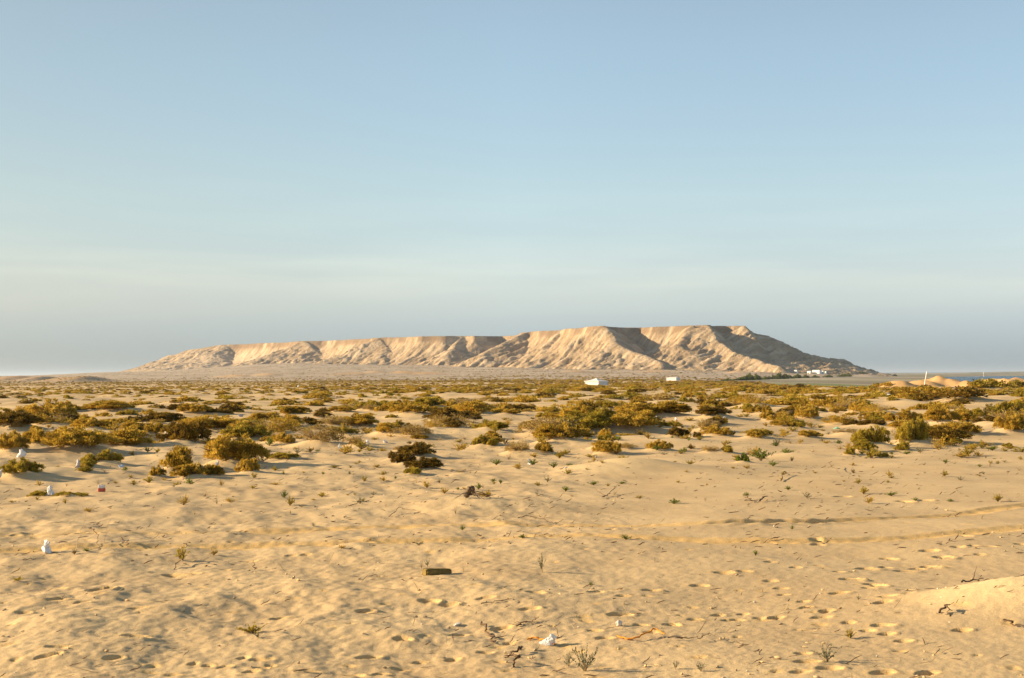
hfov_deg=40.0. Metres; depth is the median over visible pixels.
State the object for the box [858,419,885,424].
desert shrub
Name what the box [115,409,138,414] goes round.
desert shrub
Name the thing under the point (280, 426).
desert shrub
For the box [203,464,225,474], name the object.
desert shrub
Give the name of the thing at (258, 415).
desert shrub
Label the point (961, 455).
plant
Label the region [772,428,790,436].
plant
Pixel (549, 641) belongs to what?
plastic bag
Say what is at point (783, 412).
desert shrub
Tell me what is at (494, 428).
plant
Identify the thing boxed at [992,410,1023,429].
desert shrub
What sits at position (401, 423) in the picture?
desert shrub
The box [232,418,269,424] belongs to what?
desert shrub
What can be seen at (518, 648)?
twig
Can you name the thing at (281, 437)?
desert shrub
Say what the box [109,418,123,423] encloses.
desert shrub
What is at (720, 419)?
desert shrub
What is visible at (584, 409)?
desert shrub
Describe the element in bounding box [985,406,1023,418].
desert shrub
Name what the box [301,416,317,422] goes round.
desert shrub
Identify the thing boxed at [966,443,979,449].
plant
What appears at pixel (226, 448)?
desert shrub
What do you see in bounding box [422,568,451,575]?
brick
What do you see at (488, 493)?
plant
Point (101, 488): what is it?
drink carton
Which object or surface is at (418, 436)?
desert shrub
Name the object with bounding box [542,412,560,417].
desert shrub
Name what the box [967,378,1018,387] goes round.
desert shrub
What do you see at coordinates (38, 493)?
desert shrub
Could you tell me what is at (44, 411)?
desert shrub
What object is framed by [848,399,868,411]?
desert shrub
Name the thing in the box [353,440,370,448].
plant
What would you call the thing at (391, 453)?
desert shrub
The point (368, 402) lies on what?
desert shrub
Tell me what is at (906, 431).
desert shrub
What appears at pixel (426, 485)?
plant
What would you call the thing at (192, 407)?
desert shrub
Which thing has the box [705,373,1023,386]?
tidal flat
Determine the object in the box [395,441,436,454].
desert shrub
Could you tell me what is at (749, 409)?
desert shrub
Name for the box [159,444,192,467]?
desert shrub
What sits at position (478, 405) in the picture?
desert shrub
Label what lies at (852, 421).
desert shrub
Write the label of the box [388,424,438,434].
desert shrub
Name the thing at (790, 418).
desert shrub
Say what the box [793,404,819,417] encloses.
desert shrub
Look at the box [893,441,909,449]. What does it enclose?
desert shrub
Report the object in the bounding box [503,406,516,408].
desert shrub
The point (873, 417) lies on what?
desert shrub
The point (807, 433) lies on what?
desert shrub
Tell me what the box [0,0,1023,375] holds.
sky
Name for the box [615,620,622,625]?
plastic bag
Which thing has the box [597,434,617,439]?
desert shrub
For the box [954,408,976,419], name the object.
desert shrub
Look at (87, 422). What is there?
desert shrub
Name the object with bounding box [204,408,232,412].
desert shrub
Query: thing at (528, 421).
desert shrub
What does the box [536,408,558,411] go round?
desert shrub
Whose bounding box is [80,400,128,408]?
desert shrub
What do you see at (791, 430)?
plant
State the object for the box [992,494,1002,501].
plant
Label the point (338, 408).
desert shrub
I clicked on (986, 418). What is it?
desert shrub
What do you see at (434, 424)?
desert shrub
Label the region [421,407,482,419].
desert shrub
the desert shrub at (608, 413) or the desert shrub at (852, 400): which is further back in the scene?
the desert shrub at (852, 400)
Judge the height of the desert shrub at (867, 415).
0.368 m
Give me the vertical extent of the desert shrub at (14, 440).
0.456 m
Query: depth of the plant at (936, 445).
30.32 m
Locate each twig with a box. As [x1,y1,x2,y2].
[480,621,495,642]
[504,646,522,657]
[512,654,520,667]
[518,515,562,523]
[668,632,710,638]
[802,626,831,631]
[938,602,953,615]
[961,567,983,582]
[1002,619,1023,626]
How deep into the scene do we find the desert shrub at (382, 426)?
37.81 m
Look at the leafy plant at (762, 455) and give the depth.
27.46 m
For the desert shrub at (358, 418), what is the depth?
44.43 m
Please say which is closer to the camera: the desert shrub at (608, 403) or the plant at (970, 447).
the plant at (970, 447)
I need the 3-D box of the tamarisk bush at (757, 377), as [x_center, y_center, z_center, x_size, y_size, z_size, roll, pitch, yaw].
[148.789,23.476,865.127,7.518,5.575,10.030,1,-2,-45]
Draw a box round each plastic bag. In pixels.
[17,449,26,457]
[41,539,50,552]
[47,485,53,494]
[539,633,556,645]
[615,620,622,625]
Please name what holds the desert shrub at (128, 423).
on the ground
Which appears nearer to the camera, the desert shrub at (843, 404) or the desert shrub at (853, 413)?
the desert shrub at (853, 413)
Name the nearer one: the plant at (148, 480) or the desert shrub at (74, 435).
the plant at (148, 480)
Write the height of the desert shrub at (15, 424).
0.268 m
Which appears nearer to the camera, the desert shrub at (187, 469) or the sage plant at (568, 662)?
the sage plant at (568, 662)
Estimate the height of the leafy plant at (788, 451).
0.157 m
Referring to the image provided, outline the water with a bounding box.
[945,376,1023,381]
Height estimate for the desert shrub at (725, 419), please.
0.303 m
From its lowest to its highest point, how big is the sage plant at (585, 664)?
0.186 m
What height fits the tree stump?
0.230 m
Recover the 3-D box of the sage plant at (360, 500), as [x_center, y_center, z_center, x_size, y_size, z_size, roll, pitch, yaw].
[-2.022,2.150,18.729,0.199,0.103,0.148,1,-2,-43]
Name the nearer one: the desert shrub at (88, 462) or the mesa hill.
the desert shrub at (88, 462)
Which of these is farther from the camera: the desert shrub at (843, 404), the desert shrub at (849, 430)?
the desert shrub at (843, 404)
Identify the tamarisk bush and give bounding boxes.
[741,373,755,379]
[754,373,761,379]
[774,371,788,378]
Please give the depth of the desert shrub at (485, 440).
33.83 m
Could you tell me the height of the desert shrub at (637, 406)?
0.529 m
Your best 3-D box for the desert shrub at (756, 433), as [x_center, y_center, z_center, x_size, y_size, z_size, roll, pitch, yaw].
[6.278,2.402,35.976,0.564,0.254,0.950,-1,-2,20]
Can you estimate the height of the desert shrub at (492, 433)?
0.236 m
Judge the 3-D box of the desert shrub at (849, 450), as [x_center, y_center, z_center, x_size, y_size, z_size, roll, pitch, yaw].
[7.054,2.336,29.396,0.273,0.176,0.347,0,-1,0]
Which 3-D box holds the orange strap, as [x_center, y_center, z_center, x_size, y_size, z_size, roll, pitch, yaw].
[0.834,1.895,9.037,0.292,0.043,0.139,0,-2,-21]
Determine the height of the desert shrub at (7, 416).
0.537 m
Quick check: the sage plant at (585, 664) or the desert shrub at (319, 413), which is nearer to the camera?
the sage plant at (585, 664)
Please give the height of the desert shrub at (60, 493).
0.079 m
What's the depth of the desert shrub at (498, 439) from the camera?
34.49 m
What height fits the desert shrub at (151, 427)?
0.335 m
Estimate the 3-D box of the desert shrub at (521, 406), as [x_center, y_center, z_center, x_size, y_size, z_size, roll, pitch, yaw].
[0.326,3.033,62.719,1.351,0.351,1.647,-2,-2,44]
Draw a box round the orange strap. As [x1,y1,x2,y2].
[617,628,664,639]
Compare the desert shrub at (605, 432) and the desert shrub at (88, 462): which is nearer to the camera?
the desert shrub at (88, 462)
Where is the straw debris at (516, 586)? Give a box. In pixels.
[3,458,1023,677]
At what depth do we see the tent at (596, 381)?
398.32 m
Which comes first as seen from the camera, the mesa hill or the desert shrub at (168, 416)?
the desert shrub at (168, 416)
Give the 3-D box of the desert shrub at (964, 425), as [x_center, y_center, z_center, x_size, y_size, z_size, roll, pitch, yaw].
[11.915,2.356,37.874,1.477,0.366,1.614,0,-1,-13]
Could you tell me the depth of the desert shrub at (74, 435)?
29.25 m
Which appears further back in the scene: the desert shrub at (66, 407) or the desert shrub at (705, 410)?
the desert shrub at (66, 407)
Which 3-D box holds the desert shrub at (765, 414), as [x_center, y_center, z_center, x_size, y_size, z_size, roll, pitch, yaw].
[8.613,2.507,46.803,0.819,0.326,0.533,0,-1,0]
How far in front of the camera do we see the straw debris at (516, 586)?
10.40 m
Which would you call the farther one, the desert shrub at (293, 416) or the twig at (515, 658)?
the desert shrub at (293, 416)
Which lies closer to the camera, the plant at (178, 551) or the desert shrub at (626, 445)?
the plant at (178, 551)
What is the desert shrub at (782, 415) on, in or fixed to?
on the ground
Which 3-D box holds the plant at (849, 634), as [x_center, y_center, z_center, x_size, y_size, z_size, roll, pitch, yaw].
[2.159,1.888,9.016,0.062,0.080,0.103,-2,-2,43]
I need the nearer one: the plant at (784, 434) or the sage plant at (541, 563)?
the sage plant at (541, 563)
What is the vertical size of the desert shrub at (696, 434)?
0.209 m
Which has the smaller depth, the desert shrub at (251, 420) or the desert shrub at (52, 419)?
the desert shrub at (251, 420)
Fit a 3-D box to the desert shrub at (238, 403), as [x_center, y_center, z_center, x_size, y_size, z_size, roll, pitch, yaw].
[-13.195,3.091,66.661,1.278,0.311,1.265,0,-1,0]
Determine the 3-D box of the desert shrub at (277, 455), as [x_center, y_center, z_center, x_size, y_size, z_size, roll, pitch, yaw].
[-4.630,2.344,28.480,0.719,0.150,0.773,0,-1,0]
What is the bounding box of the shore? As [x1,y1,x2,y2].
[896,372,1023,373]
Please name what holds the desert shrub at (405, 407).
on the ground
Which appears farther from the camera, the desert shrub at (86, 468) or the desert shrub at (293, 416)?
the desert shrub at (293, 416)
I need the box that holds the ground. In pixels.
[0,363,1023,677]
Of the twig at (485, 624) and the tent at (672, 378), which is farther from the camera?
the tent at (672, 378)
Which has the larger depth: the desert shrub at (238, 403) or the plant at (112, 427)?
the desert shrub at (238, 403)
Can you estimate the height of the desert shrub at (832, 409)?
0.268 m
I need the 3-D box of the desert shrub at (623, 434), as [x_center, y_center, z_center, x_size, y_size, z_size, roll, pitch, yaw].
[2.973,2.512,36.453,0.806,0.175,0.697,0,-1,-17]
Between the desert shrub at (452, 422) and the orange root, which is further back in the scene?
the desert shrub at (452, 422)
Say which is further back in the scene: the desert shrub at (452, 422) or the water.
the water
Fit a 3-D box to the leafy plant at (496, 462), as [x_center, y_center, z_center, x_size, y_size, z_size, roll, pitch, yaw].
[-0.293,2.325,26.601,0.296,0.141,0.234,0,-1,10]
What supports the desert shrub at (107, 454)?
on the ground
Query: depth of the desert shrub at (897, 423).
40.48 m
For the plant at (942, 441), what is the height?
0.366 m
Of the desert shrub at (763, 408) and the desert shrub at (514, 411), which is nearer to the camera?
the desert shrub at (514, 411)
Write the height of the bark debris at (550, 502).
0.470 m
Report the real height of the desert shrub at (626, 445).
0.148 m
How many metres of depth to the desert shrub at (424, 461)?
24.91 m
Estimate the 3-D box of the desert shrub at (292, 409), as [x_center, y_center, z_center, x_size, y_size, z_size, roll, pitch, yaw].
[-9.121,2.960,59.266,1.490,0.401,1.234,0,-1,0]
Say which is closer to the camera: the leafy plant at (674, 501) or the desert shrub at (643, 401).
the leafy plant at (674, 501)
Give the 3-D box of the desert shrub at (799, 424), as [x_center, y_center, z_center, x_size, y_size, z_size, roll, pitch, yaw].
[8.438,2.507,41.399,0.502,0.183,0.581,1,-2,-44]
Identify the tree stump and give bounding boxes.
[455,485,490,499]
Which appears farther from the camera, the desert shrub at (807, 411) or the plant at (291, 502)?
the desert shrub at (807, 411)
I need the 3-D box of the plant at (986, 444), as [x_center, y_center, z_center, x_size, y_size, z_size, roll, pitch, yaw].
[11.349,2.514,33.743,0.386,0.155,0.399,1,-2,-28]
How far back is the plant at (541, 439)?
32.91 m
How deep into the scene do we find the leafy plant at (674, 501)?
18.22 m
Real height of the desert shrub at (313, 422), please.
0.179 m
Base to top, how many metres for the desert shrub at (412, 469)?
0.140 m
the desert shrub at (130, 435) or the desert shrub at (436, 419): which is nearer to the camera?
the desert shrub at (130, 435)
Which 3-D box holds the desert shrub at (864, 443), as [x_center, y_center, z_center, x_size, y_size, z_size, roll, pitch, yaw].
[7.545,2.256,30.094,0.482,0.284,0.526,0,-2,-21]
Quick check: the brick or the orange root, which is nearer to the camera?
the orange root
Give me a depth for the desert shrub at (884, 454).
28.00 m
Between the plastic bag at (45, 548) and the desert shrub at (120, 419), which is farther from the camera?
the desert shrub at (120, 419)
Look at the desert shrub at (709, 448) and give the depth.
29.93 m
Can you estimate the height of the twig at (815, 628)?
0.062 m
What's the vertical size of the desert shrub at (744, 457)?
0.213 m
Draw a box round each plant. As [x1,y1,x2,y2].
[104,420,120,430]
[143,476,155,482]
[175,545,189,559]
[177,494,189,504]
[236,621,267,633]
[265,435,274,445]
[286,496,294,505]
[336,444,354,453]
[352,497,364,503]
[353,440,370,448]
[422,481,430,487]
[451,443,469,449]
[479,490,492,496]
[489,424,499,431]
[489,458,502,464]
[528,459,537,464]
[537,434,547,441]
[537,553,545,570]
[563,651,574,666]
[569,643,597,670]
[635,428,646,434]
[669,498,679,503]
[696,661,706,670]
[749,447,775,460]
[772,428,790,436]
[782,448,794,452]
[786,426,797,431]
[805,422,817,427]
[811,643,841,661]
[838,442,853,448]
[844,628,856,637]
[858,446,880,457]
[859,486,869,493]
[863,495,873,502]
[930,441,947,449]
[931,433,954,445]
[953,450,968,456]
[959,446,973,454]
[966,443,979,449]
[978,441,993,445]
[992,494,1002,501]
[1009,447,1023,451]
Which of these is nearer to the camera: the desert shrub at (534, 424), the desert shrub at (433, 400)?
the desert shrub at (534, 424)
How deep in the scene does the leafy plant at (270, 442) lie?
35.25 m
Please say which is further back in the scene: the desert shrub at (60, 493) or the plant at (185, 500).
the desert shrub at (60, 493)
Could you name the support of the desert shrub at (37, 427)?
on the ground
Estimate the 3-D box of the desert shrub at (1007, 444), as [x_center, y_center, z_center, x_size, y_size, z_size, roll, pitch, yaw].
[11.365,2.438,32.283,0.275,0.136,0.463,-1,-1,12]
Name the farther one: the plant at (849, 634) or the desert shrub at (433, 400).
the desert shrub at (433, 400)
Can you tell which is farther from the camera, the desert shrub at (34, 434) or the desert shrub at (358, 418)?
the desert shrub at (358, 418)
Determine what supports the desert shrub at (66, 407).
on the ground
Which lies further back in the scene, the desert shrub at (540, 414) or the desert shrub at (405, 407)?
the desert shrub at (405, 407)
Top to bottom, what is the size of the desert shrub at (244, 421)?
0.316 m
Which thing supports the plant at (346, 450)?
on the ground
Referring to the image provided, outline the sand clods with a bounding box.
[2,455,1022,677]
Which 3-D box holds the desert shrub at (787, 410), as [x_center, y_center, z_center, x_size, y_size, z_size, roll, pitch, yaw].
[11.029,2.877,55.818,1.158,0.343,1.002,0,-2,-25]
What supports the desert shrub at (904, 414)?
on the ground
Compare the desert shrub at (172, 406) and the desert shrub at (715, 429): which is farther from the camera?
the desert shrub at (172, 406)
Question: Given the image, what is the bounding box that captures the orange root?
[527,637,554,644]
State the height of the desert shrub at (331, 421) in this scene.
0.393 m
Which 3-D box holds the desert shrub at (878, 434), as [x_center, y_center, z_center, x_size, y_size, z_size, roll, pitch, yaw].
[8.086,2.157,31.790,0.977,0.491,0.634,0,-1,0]
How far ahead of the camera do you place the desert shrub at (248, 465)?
24.02 m
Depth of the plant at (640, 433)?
38.46 m
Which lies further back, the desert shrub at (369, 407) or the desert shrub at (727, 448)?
the desert shrub at (369, 407)
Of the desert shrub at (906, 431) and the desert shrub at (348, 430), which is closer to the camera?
the desert shrub at (906, 431)
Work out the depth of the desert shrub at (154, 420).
45.67 m
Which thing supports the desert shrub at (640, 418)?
on the ground
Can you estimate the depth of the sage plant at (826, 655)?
8.19 m
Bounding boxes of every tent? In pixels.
[584,378,608,384]
[666,377,679,380]
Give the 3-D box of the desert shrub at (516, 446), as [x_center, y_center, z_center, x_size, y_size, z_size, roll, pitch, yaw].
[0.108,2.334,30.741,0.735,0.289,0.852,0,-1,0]
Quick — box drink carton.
[98,485,105,491]
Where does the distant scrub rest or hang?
on the ground
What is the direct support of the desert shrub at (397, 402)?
on the ground
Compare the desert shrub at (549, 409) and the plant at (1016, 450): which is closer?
the plant at (1016, 450)
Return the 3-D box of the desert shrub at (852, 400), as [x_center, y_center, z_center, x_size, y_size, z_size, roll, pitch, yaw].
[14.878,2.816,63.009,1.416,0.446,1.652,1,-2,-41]
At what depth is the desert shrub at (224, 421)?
39.89 m
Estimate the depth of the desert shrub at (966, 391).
80.97 m
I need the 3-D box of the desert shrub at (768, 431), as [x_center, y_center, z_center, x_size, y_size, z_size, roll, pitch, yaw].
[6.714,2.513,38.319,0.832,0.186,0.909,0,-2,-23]
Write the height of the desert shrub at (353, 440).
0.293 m
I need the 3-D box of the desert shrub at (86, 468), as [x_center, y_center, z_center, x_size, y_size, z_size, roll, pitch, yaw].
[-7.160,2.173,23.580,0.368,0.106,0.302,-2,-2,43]
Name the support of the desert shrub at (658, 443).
on the ground
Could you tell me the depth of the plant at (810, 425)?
42.97 m
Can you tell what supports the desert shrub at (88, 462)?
on the ground
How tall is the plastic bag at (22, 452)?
0.174 m
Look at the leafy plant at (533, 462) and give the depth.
26.52 m
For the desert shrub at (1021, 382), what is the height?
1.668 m
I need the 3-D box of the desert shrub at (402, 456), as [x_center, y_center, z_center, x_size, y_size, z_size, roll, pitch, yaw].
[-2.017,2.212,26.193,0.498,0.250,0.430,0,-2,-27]
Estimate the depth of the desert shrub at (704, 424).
39.02 m
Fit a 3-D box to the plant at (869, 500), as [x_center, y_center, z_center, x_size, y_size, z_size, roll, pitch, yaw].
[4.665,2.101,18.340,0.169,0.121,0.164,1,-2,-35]
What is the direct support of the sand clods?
on the ground
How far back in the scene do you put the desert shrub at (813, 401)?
68.09 m
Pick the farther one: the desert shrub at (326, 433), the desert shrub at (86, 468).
the desert shrub at (326, 433)
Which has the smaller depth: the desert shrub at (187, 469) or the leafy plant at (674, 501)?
the leafy plant at (674, 501)
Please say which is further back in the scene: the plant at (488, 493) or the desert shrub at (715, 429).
the desert shrub at (715, 429)
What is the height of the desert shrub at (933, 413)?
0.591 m
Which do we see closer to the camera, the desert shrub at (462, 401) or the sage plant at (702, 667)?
the sage plant at (702, 667)
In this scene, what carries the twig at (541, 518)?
on the ground
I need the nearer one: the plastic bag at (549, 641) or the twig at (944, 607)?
the plastic bag at (549, 641)
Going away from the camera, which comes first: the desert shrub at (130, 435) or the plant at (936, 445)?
the plant at (936, 445)
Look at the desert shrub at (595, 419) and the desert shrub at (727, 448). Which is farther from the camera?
the desert shrub at (595, 419)
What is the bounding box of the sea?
[899,372,962,372]
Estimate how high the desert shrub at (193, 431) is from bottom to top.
0.590 m
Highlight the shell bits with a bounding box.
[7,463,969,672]
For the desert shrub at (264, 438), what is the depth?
36.80 m
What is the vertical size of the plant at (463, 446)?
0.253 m
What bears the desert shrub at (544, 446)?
on the ground
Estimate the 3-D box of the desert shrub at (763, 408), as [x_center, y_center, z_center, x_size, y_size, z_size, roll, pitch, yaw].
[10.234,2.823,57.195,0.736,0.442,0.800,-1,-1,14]
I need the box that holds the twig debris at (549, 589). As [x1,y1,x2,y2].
[0,444,1023,677]
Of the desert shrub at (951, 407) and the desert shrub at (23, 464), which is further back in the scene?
the desert shrub at (951, 407)
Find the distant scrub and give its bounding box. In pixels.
[0,364,1023,416]
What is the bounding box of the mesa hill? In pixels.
[120,325,892,375]
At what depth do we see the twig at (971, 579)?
11.34 m
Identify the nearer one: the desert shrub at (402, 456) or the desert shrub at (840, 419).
the desert shrub at (402, 456)
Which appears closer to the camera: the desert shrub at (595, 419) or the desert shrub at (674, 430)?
the desert shrub at (674, 430)
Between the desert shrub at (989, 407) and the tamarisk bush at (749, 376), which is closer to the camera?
the desert shrub at (989, 407)
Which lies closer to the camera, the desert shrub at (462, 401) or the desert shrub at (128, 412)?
the desert shrub at (128, 412)
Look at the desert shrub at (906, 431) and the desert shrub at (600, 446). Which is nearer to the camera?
the desert shrub at (600, 446)
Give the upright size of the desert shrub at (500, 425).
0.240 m
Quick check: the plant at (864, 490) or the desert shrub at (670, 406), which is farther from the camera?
the desert shrub at (670, 406)
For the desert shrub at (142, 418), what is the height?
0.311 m
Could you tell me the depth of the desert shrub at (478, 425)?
42.44 m
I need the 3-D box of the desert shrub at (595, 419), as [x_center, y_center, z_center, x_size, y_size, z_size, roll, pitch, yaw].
[1.971,2.228,39.143,1.725,0.558,2.103,-1,-2,22]
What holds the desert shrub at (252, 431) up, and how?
on the ground
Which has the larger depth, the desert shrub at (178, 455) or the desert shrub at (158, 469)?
the desert shrub at (178, 455)
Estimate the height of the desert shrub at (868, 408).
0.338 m
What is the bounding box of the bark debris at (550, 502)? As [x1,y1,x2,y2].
[2,418,1023,572]
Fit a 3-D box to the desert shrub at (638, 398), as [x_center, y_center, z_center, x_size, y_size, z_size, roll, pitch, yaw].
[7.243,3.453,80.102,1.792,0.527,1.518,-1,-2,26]
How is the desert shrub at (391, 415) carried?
on the ground
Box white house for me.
[812,370,821,373]
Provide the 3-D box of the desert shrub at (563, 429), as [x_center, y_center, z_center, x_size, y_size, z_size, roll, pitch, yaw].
[1.164,2.186,33.681,1.521,0.444,1.248,1,-2,-41]
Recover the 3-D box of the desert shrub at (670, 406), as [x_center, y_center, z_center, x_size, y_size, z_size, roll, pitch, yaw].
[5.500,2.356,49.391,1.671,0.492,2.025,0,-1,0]
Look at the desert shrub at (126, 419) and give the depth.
46.84 m
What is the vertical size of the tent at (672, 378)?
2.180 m
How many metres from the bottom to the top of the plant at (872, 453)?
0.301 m
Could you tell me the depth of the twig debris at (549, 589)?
10.09 m
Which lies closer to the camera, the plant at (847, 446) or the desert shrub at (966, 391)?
the plant at (847, 446)
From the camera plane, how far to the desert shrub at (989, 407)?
50.38 m
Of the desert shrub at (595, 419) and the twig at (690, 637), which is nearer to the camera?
the twig at (690, 637)
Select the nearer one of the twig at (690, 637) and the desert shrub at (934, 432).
the twig at (690, 637)
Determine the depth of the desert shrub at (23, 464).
22.63 m
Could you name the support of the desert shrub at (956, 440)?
on the ground
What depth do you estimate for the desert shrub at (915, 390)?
88.61 m
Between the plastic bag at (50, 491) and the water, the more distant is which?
the water
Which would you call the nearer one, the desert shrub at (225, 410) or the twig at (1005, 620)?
the twig at (1005, 620)
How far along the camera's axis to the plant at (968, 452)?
28.00 m
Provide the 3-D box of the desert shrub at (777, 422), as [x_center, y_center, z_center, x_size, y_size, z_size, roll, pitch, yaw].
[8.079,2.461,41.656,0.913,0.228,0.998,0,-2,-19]
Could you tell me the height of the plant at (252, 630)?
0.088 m
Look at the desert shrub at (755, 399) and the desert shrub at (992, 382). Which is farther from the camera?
the desert shrub at (992, 382)
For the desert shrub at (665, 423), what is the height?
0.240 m
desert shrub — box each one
[0,408,46,424]
[0,429,31,449]
[0,456,45,474]
[5,420,24,426]
[20,427,45,442]
[24,397,78,415]
[25,490,46,496]
[30,425,41,429]
[32,409,75,422]
[34,411,73,423]
[39,425,122,447]
[51,491,88,496]
[68,416,116,427]
[74,457,97,466]
[74,465,94,471]
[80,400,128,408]
[80,448,124,461]
[96,426,158,445]
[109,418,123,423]
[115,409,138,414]
[116,417,137,421]
[117,420,146,427]
[127,414,150,421]
[129,422,170,431]
[142,411,186,421]
[149,464,166,475]
[150,419,164,422]
[154,419,211,441]
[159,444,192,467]
[165,403,182,409]
[169,462,209,476]
[177,402,213,411]
[177,414,242,428]
[201,432,273,460]
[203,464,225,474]
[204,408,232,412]
[219,421,274,436]
[225,401,245,406]
[227,420,257,427]
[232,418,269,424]
[233,457,260,472]
[245,415,302,432]
[247,411,282,419]
[258,436,272,441]
[267,451,300,458]
[269,413,303,423]
[270,431,295,442]
[279,405,312,413]
[293,422,345,442]
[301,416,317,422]
[306,419,322,424]
[313,411,334,416]
[315,414,350,424]
[327,425,359,433]
[328,405,355,410]
[333,412,379,424]
[343,434,363,444]
[354,400,385,407]
[363,404,378,409]
[374,422,400,431]
[383,399,412,404]
[384,414,398,417]
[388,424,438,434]
[388,450,395,458]
[389,401,433,412]
[390,451,416,462]
[393,419,410,427]
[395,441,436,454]
[403,456,443,467]
[403,466,421,474]
[411,396,450,405]
[411,434,428,438]
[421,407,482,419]
[421,412,476,427]
[423,421,445,427]
[440,417,465,427]
[448,397,480,404]
[453,399,493,411]
[470,434,498,444]
[471,419,499,428]
[480,421,508,428]
[484,430,501,437]
[485,435,502,442]
[492,408,520,413]
[502,440,531,451]
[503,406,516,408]
[507,403,537,409]
[511,416,579,433]
[518,420,540,428]
[531,422,596,438]
[534,440,553,451]
[535,410,549,417]
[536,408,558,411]
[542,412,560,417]
[553,409,614,428]
[558,402,600,417]
[591,438,621,452]
[592,405,616,417]
[593,399,621,406]
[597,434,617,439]
[598,428,614,437]
[605,408,662,426]
[608,401,662,414]
[613,433,635,436]
[620,442,639,447]
[629,400,653,404]
[630,395,652,401]
[644,439,673,448]
[648,400,692,412]
[654,419,673,425]
[666,426,690,436]
[692,431,701,437]
[693,405,732,414]
[694,418,723,427]
[700,424,732,435]
[701,444,718,450]
[703,416,724,424]
[713,415,727,422]
[721,444,733,451]
[733,392,770,403]
[735,452,749,460]
[741,406,756,412]
[741,428,774,433]
[745,428,768,437]
[755,404,771,412]
[759,410,780,418]
[766,412,790,420]
[770,419,796,425]
[772,410,792,415]
[776,407,795,414]
[776,416,807,423]
[788,421,804,426]
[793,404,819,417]
[798,430,823,436]
[809,396,840,404]
[819,414,857,422]
[821,398,852,408]
[828,406,846,411]
[832,428,857,432]
[836,397,858,402]
[841,419,868,424]
[843,447,855,453]
[845,412,858,414]
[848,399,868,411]
[850,424,890,443]
[852,438,877,450]
[857,403,890,411]
[857,410,886,419]
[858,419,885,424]
[863,413,884,419]
[874,451,888,456]
[883,407,924,421]
[886,419,917,427]
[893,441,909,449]
[894,385,954,397]
[895,416,930,441]
[922,404,963,420]
[925,425,974,439]
[927,385,987,398]
[933,420,984,432]
[944,438,963,442]
[946,405,960,408]
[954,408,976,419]
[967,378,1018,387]
[971,415,996,421]
[973,403,1003,416]
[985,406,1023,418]
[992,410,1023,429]
[995,399,1023,413]
[1001,443,1013,447]
[1007,379,1023,386]
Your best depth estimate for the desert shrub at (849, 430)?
37.95 m

